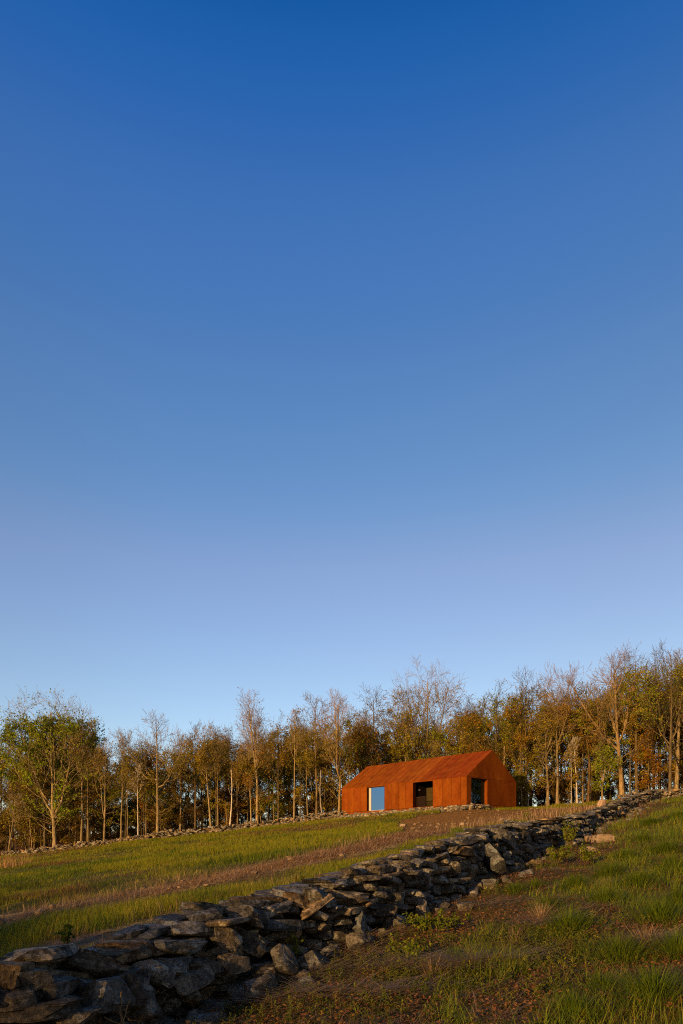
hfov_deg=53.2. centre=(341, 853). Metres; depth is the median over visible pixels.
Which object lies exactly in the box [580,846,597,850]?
stone
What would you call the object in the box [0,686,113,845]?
tree
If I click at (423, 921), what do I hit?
shrub
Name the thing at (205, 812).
young tree
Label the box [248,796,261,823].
sapling
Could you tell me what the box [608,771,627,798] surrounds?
sapling
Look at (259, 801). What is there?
sapling
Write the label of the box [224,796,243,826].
sapling
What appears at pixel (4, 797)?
tree
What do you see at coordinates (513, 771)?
tree
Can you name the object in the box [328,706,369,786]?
tree
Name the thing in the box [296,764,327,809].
young tree
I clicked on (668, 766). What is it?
young tree
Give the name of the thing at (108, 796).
tree
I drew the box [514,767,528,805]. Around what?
sapling
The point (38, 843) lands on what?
sapling
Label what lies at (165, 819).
sapling
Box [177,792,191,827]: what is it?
sapling
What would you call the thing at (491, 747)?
young tree
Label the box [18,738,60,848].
tree
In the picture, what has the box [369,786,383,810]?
window
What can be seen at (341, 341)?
sky
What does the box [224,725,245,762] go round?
tree
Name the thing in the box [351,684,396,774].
tree
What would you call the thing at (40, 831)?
young tree
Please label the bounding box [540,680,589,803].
tree
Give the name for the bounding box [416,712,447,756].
tree
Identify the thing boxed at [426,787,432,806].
door
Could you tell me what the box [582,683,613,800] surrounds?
tree
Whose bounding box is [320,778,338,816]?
sapling
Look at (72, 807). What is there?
young tree
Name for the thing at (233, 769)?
tree
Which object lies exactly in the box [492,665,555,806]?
tree
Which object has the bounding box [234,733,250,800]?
tree
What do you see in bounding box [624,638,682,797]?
tree
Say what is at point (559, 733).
tree
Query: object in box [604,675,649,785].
tree
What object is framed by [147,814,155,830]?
sapling
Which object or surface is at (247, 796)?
young tree
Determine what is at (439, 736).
tree
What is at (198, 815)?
sapling
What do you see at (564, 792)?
sapling
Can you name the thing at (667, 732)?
tree
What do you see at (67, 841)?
sapling
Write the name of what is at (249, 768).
tree
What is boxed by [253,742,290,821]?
tree
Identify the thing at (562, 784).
sapling
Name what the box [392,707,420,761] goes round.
tree
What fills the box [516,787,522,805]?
sapling
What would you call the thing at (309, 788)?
young tree
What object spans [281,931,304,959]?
plant
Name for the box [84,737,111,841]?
tree
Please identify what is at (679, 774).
young tree
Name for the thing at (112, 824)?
sapling
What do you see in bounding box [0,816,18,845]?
sapling
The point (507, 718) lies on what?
tree
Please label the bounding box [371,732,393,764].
tree
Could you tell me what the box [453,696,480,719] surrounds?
tree
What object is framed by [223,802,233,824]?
sapling
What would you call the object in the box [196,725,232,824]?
tree
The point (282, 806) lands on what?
sapling
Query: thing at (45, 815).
tree
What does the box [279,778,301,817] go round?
young tree
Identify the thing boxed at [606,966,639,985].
grass tussock
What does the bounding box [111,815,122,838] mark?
sapling
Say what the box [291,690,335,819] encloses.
tree
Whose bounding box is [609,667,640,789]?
tree
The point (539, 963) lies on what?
ground cover shoots
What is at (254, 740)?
tree
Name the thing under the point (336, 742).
tree
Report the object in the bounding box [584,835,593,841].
boulder
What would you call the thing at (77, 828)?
sapling
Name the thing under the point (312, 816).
stone wall
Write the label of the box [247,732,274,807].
tree
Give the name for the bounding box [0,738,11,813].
tree
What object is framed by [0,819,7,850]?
sapling
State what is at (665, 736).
tree
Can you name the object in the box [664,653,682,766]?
tree
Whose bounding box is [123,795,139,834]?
young tree
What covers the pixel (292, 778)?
tree
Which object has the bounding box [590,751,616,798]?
young tree
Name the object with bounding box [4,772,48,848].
young tree
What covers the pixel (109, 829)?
young tree
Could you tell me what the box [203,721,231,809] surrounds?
tree
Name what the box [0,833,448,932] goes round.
path
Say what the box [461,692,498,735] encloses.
tree
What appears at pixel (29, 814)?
sapling
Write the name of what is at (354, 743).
tree
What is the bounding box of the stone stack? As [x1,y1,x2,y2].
[465,803,495,809]
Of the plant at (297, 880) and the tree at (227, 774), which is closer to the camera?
the plant at (297, 880)
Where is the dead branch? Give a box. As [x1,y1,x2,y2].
[104,991,143,1023]
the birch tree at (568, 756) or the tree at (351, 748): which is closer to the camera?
the birch tree at (568, 756)
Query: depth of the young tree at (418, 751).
80.33 m
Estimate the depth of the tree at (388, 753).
89.21 m
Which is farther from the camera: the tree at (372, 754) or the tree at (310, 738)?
the tree at (310, 738)
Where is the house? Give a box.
[342,750,515,814]
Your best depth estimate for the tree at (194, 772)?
77.38 m
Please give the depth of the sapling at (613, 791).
82.21 m
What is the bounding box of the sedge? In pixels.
[425,809,682,1023]
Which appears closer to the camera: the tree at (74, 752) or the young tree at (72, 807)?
the tree at (74, 752)
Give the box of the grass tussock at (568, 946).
[553,937,582,951]
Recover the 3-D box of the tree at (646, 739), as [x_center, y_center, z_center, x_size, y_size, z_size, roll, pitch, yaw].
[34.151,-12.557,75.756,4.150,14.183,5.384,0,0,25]
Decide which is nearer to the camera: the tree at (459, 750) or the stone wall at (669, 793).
the stone wall at (669, 793)
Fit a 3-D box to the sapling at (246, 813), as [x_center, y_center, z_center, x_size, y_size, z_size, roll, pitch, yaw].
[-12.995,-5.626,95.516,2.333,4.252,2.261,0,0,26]
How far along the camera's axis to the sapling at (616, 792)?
81.97 m
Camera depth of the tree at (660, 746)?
73.25 m
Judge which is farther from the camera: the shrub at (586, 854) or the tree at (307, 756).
the tree at (307, 756)
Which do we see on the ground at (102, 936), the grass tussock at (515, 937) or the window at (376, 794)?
the grass tussock at (515, 937)
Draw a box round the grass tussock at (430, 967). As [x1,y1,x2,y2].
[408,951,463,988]
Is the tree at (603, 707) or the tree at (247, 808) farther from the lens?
the tree at (247, 808)
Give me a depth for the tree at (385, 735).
94.54 m
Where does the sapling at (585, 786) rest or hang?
on the ground at (102, 936)
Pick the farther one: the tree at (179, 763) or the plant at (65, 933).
the tree at (179, 763)
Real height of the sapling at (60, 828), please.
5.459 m
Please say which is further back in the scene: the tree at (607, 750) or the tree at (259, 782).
the tree at (259, 782)
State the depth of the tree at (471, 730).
80.68 m
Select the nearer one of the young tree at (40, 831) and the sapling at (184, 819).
the young tree at (40, 831)
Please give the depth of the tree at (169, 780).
99.30 m
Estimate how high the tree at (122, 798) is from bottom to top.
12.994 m
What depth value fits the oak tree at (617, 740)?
69.56 m
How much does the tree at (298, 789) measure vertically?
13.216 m
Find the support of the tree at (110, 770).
on the ground at (102, 936)
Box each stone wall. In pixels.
[0,789,669,1023]
[0,810,346,855]
[616,788,682,799]
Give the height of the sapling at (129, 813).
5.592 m
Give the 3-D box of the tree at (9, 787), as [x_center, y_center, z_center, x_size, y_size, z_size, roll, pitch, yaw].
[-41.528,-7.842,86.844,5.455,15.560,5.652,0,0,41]
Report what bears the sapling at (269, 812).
on the ground at (102, 936)
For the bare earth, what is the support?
on the ground at (102, 936)
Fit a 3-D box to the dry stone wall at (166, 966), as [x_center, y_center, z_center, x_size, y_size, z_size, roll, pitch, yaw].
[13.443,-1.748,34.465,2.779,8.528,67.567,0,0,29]
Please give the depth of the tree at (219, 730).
82.81 m
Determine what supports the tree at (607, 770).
on the ground at (102, 936)
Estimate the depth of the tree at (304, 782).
102.65 m
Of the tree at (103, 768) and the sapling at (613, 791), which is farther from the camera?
the tree at (103, 768)
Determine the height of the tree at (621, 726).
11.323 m
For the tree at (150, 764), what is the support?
on the ground at (102, 936)
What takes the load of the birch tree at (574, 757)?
on the ground at (102, 936)
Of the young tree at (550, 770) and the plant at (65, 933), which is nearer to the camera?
the plant at (65, 933)
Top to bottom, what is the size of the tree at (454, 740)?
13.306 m
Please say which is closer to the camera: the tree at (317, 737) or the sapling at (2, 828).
the sapling at (2, 828)
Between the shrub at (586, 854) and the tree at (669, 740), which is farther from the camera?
the tree at (669, 740)
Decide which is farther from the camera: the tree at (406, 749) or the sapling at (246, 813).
the sapling at (246, 813)
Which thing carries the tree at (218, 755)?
on the ground at (102, 936)
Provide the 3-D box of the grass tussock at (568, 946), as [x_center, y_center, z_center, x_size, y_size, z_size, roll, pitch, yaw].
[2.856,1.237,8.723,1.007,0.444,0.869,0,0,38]
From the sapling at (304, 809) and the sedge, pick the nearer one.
the sedge
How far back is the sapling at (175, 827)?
105.14 m
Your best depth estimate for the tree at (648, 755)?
69.24 m
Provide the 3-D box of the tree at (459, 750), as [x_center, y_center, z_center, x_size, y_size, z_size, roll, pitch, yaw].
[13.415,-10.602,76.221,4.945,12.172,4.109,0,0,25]
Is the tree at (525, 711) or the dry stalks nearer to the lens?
the dry stalks
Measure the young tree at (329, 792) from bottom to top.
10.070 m
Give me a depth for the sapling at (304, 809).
81.00 m
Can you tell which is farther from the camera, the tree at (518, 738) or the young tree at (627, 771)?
the young tree at (627, 771)
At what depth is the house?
64.67 m
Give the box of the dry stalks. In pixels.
[0,799,671,944]
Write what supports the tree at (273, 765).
on the ground at (102, 936)
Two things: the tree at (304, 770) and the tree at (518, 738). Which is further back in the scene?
the tree at (304, 770)
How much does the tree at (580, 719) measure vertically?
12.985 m
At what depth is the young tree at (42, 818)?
79.37 m
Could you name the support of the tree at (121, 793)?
on the ground at (102, 936)
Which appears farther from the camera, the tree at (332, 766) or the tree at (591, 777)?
the tree at (332, 766)
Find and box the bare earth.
[387,806,592,836]
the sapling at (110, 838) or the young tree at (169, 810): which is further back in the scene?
the sapling at (110, 838)
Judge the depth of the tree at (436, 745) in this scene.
78.63 m
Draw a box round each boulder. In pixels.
[410,898,426,916]
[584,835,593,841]
[590,834,614,842]
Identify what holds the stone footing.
on the ground at (102, 936)
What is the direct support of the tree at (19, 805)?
on the ground at (102, 936)
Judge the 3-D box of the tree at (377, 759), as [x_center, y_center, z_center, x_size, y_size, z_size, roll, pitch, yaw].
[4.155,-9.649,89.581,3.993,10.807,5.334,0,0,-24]
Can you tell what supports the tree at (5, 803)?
on the ground at (102, 936)
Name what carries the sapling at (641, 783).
on the ground at (102, 936)
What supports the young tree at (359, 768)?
on the ground at (102, 936)
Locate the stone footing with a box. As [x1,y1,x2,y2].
[332,805,470,818]
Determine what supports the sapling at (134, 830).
on the ground at (102, 936)
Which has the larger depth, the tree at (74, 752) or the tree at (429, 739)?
the tree at (429, 739)
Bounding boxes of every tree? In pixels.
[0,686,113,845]
[0,736,30,850]
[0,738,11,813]
[0,750,14,827]
[0,752,26,849]
[0,760,8,832]
[0,781,17,839]
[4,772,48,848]
[4,793,25,851]
[6,789,27,849]
[15,752,40,848]
[17,742,48,848]
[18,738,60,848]
[19,793,42,844]
[21,786,50,846]
[22,776,61,845]
[24,750,66,845]
[31,770,62,846]
[48,769,74,844]
[57,790,83,844]
[58,715,96,840]
[60,748,97,844]
[62,776,92,839]
[68,772,99,841]
[70,721,108,841]
[77,773,110,840]
[83,742,111,813]
[83,746,110,819]
[84,735,117,840]
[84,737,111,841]
[85,771,121,840]
[95,766,119,839]
[95,783,117,839]
[104,750,120,800]
[107,730,137,837]
[108,709,203,832]
[108,742,140,837]
[112,757,140,837]
[113,777,134,816]
[116,756,142,835]
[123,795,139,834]
[128,740,163,834]
[128,763,147,834]
[129,739,172,833]
[129,774,155,826]
[134,756,154,834]
[135,767,174,827]
[136,730,167,829]
[139,793,155,833]
[148,763,182,830]
[149,782,175,828]
[158,755,177,802]
[160,739,189,825]
[164,746,192,824]
[168,734,193,830]
[168,750,202,829]
[169,783,192,830]
[170,738,199,829]
[182,720,213,828]
[186,742,220,828]
[186,748,209,827]
[188,719,222,832]
[195,723,241,813]
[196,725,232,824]
[196,732,233,824]
[199,759,225,826]
[200,772,221,827]
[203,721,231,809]
[208,745,240,806]
[213,758,248,828]
[220,759,251,823]
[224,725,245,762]
[224,749,254,823]
[228,770,235,824]
[229,687,275,823]
[233,748,266,820]
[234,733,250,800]
[234,769,265,821]
[236,738,253,820]
[237,739,267,821]
[244,769,273,815]
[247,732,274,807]
[252,728,293,820]
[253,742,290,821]
[257,729,292,821]
[261,750,279,815]
[264,749,296,818]
[265,709,296,821]
[271,746,292,803]
[279,739,304,817]
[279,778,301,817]
[283,710,307,793]
[284,706,304,817]
[284,720,317,817]
[285,726,307,813]
[286,724,318,818]
[288,742,305,817]
[289,747,317,806]
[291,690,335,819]
[295,720,324,812]
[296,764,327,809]
[298,711,320,790]
[304,744,336,815]
[307,712,336,802]
[307,730,335,811]
[308,738,342,812]
[309,731,341,799]
[310,689,354,811]
[312,731,353,811]
[316,771,324,812]
[325,709,346,785]
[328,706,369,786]
[338,723,370,772]
[340,715,384,776]
[340,716,373,782]
[347,721,389,769]
[349,744,379,777]
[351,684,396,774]
[351,707,377,775]
[360,740,390,770]
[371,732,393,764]
[375,716,396,762]
[377,655,474,761]
[377,698,423,762]
[380,738,397,763]
[382,694,426,762]
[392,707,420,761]
[402,728,425,760]
[409,734,438,759]
[413,718,439,758]
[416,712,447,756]
[417,715,457,759]
[427,720,459,757]
[441,705,464,754]
[441,706,480,755]
[443,700,483,751]
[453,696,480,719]
[456,709,491,749]
[457,698,506,752]
[459,706,494,752]
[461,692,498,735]
[474,678,518,773]
[475,735,506,764]
[485,723,517,776]
[487,706,503,744]
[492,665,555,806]
[493,743,511,769]
[494,691,536,776]
[497,709,538,807]
[501,690,540,806]
[501,694,544,806]
[516,728,543,806]
[519,639,659,797]
[524,724,568,801]
[526,697,572,805]
[529,761,550,805]
[531,729,551,805]
[534,687,567,783]
[536,688,571,797]
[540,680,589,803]
[541,763,560,796]
[544,702,577,781]
[548,730,575,776]
[554,695,592,802]
[556,680,605,802]
[559,731,584,803]
[560,758,587,802]
[563,743,580,803]
[564,756,585,801]
[567,696,607,802]
[567,736,581,803]
[568,693,621,800]
[568,741,598,797]
[569,741,605,801]
[573,745,603,799]
[577,715,604,801]
[581,680,617,799]
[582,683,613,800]
[590,660,640,798]
[590,734,622,799]
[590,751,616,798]
[604,644,659,792]
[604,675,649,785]
[604,718,625,799]
[608,731,645,793]
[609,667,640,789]
[610,693,652,793]
[615,728,651,793]
[621,743,641,794]
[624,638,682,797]
[629,663,669,788]
[629,718,666,789]
[632,694,664,789]
[637,669,682,788]
[639,743,666,792]
[640,714,669,783]
[649,665,674,788]
[651,647,682,795]
[655,740,682,789]
[656,709,682,786]
[661,677,682,774]
[661,752,681,790]
[663,683,682,778]
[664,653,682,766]
[664,741,682,787]
[667,736,682,788]
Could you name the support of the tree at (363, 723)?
on the ground at (102, 936)
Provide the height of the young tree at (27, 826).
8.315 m
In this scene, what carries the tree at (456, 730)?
on the ground at (102, 936)
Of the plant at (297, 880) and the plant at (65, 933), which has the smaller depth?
the plant at (65, 933)
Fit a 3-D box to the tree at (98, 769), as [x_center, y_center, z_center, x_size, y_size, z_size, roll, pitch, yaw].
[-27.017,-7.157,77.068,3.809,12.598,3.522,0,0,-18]
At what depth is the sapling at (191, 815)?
86.98 m
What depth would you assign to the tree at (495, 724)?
83.29 m
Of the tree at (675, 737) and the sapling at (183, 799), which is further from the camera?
the sapling at (183, 799)
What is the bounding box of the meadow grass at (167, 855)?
[0,799,615,956]
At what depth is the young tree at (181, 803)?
100.39 m
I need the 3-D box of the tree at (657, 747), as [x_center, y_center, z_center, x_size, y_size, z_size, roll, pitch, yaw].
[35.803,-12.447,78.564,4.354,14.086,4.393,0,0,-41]
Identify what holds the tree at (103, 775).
on the ground at (102, 936)
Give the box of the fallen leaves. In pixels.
[175,816,682,1023]
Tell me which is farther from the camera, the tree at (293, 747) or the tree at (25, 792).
the tree at (293, 747)
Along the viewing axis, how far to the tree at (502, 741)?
76.44 m
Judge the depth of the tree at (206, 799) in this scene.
96.38 m
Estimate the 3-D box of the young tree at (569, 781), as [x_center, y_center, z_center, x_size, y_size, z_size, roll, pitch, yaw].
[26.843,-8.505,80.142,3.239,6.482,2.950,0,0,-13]
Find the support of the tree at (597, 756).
on the ground at (102, 936)
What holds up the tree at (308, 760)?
on the ground at (102, 936)
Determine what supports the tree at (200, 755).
on the ground at (102, 936)
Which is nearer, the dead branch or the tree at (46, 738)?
the dead branch
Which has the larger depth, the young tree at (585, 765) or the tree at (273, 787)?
the tree at (273, 787)
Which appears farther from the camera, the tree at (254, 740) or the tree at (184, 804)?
the tree at (184, 804)
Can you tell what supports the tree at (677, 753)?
on the ground at (102, 936)
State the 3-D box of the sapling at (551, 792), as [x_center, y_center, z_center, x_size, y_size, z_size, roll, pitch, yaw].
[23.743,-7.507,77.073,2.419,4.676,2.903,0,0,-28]
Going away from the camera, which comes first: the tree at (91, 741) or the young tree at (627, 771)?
the tree at (91, 741)
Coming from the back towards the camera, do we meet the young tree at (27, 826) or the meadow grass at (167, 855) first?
the young tree at (27, 826)
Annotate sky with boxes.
[0,0,682,838]
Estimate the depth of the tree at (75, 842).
79.75 m
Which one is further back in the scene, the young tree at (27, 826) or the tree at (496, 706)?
the young tree at (27, 826)
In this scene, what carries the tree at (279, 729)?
on the ground at (102, 936)
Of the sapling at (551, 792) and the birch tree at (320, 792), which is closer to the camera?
the birch tree at (320, 792)
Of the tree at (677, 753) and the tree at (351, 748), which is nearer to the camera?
the tree at (677, 753)
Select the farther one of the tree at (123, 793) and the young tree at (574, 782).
the tree at (123, 793)
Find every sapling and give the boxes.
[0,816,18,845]
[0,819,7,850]
[12,809,39,848]
[23,802,49,847]
[24,807,36,847]
[49,811,71,844]
[56,825,65,844]
[59,804,85,845]
[68,816,85,840]
[70,820,90,841]
[77,804,102,841]
[95,800,111,839]
[102,799,126,839]
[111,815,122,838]
[114,802,135,837]
[128,793,150,836]
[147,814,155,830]
[150,800,169,835]
[162,811,175,834]
[167,795,183,828]
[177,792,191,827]
[181,809,190,828]
[183,801,200,829]
[191,796,208,829]
[214,782,239,827]
[221,813,231,825]
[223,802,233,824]
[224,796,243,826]
[235,799,246,825]
[242,798,255,823]
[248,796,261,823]
[255,788,264,823]
[264,803,275,822]
[271,797,289,818]
[281,788,296,816]
[291,789,312,819]
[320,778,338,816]
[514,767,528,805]
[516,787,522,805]
[520,779,534,806]
[524,776,544,805]
[532,779,545,805]
[534,786,543,805]
[541,766,564,804]
[549,773,570,803]
[560,783,567,803]
[577,776,590,801]
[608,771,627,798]
[608,788,615,796]
[614,782,628,798]
[634,773,650,792]
[654,761,681,789]
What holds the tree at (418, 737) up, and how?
on the ground at (102, 936)
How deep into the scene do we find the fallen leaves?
7.71 m
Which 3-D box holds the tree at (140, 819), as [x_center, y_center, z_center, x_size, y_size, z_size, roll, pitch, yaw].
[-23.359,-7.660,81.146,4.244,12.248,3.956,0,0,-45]
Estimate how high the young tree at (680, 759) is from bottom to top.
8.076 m
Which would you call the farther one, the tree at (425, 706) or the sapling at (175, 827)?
the sapling at (175, 827)
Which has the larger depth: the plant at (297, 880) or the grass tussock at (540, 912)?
the plant at (297, 880)
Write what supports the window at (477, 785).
in the house
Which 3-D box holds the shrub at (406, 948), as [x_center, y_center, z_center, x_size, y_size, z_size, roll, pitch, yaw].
[0.870,1.253,9.042,0.674,0.389,0.791,0,0,0]
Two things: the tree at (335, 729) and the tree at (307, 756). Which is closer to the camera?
the tree at (307, 756)
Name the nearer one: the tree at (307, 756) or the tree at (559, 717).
the tree at (559, 717)
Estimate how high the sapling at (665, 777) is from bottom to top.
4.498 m
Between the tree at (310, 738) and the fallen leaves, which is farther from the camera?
the tree at (310, 738)
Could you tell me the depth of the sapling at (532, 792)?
77.10 m
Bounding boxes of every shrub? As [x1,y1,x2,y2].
[385,933,432,958]
[402,908,472,932]
[546,842,571,863]
[561,820,579,847]
[578,843,600,864]
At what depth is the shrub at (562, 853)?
17.58 m
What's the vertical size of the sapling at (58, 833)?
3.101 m
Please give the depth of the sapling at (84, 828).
81.11 m
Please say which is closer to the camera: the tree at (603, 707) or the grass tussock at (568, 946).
the grass tussock at (568, 946)
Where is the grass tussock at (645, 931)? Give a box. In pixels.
[610,920,665,954]
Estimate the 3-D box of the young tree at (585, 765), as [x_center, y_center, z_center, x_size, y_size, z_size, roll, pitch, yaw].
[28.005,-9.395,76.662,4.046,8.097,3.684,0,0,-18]
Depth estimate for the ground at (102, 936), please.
11.28 m
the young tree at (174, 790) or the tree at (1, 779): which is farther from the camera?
the tree at (1, 779)
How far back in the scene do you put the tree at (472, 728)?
78.82 m
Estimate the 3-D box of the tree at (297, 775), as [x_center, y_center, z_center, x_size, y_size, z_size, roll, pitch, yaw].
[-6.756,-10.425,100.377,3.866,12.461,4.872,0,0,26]
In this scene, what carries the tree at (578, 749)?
on the ground at (102, 936)
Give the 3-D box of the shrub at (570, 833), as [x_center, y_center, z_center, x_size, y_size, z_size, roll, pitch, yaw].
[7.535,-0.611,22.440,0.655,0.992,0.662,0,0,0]
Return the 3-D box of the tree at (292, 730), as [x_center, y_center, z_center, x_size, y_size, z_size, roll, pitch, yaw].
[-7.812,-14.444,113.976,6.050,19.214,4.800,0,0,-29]
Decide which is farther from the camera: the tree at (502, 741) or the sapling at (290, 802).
the sapling at (290, 802)
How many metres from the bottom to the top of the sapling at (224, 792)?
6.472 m
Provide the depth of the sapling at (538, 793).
77.09 m
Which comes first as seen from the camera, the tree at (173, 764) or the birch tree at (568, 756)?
the birch tree at (568, 756)
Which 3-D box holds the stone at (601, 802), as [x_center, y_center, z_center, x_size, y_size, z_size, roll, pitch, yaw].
[20.354,-3.861,53.417,0.707,0.748,0.543,0,0,-11]
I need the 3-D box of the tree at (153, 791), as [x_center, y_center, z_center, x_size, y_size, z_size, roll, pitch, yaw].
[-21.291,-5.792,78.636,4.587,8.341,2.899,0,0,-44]
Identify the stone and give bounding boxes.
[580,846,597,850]
[597,799,605,806]
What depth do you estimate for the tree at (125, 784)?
79.72 m
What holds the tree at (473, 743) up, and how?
on the ground at (102, 936)
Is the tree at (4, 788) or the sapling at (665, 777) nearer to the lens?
the sapling at (665, 777)
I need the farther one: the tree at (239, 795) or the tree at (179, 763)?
the tree at (239, 795)
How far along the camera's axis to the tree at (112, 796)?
79.23 m
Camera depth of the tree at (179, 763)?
77.89 m
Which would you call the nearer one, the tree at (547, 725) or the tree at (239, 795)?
the tree at (547, 725)
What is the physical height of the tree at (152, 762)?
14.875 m
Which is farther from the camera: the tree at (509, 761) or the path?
the tree at (509, 761)
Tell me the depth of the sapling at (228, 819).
80.00 m
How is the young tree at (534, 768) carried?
on the ground at (102, 936)
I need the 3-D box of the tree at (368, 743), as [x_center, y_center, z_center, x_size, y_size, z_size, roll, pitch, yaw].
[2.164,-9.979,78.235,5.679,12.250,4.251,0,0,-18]
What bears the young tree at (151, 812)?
on the ground at (102, 936)
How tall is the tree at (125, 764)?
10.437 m
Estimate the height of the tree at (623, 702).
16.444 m
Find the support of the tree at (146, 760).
on the ground at (102, 936)
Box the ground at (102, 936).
[0,798,682,1023]
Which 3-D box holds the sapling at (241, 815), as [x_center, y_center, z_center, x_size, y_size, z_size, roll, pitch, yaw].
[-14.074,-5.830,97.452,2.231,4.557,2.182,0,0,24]
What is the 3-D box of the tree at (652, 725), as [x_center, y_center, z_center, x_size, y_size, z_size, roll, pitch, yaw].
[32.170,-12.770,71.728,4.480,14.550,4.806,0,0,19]
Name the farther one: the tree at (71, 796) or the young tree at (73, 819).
the tree at (71, 796)
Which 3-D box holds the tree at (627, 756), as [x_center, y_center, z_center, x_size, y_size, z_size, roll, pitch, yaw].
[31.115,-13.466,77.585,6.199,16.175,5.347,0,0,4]
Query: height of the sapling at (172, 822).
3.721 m
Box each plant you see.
[54,923,78,944]
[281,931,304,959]
[295,876,304,881]
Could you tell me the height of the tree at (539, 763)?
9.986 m
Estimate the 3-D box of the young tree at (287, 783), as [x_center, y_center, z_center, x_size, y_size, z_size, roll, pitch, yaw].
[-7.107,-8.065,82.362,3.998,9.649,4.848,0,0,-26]
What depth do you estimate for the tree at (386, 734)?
84.86 m
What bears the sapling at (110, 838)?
on the ground at (102, 936)
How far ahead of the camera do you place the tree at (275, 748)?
75.23 m
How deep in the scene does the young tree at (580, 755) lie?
75.04 m
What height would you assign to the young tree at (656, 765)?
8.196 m
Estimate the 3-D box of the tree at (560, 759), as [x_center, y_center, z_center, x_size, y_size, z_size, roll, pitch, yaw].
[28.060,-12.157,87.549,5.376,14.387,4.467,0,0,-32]
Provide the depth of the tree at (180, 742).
76.26 m
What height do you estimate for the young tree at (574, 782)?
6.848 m
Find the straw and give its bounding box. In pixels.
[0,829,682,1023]
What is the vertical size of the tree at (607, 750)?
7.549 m
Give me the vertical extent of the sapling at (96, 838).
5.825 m
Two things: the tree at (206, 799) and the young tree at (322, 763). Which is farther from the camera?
the tree at (206, 799)
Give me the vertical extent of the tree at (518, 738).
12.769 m
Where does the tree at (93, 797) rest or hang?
on the ground at (102, 936)
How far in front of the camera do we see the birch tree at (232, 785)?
76.09 m
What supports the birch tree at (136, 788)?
on the ground at (102, 936)
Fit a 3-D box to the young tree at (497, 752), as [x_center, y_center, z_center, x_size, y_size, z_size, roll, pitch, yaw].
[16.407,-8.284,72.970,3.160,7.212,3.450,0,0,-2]
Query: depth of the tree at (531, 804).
77.21 m
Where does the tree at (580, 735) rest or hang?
on the ground at (102, 936)
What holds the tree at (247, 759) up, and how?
on the ground at (102, 936)
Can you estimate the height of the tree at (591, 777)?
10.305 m
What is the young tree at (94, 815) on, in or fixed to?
on the ground at (102, 936)
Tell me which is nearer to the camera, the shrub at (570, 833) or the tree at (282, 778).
the shrub at (570, 833)
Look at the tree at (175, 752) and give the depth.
109.62 m
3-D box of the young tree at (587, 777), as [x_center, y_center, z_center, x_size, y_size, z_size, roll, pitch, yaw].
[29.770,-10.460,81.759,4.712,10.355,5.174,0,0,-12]
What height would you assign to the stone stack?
0.732 m
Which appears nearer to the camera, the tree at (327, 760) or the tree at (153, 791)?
the tree at (153, 791)
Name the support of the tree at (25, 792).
on the ground at (102, 936)
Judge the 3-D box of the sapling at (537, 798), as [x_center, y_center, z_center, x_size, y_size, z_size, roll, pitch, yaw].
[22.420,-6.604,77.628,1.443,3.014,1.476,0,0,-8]
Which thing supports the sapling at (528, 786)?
on the ground at (102, 936)
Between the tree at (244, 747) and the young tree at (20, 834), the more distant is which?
the tree at (244, 747)
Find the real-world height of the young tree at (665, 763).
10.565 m
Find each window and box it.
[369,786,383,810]
[471,778,484,803]
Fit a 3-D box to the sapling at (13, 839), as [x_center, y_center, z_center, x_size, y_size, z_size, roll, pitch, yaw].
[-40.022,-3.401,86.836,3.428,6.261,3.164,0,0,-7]
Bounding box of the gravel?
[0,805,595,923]
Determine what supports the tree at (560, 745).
on the ground at (102, 936)
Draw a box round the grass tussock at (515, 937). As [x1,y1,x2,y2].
[488,925,544,945]
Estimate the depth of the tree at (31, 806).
88.03 m
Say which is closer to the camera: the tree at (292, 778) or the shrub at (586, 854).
the shrub at (586, 854)
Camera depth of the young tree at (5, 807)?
100.68 m
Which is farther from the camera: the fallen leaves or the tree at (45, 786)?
the tree at (45, 786)
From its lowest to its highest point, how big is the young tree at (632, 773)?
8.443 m
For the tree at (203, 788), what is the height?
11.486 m
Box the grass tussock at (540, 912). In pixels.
[505,899,572,924]
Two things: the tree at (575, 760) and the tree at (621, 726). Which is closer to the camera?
the tree at (621, 726)
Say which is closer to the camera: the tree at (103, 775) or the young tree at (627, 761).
the young tree at (627, 761)
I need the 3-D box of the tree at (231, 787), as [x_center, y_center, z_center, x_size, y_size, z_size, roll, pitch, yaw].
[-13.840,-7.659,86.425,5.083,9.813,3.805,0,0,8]
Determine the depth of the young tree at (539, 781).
78.49 m
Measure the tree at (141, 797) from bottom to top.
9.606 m
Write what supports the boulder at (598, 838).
on the ground at (102, 936)
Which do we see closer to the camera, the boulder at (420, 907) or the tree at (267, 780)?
the boulder at (420, 907)
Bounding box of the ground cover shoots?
[192,830,682,1023]
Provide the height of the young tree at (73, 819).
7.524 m
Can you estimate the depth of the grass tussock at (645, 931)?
8.54 m
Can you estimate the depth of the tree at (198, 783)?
93.04 m
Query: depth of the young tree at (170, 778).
86.83 m

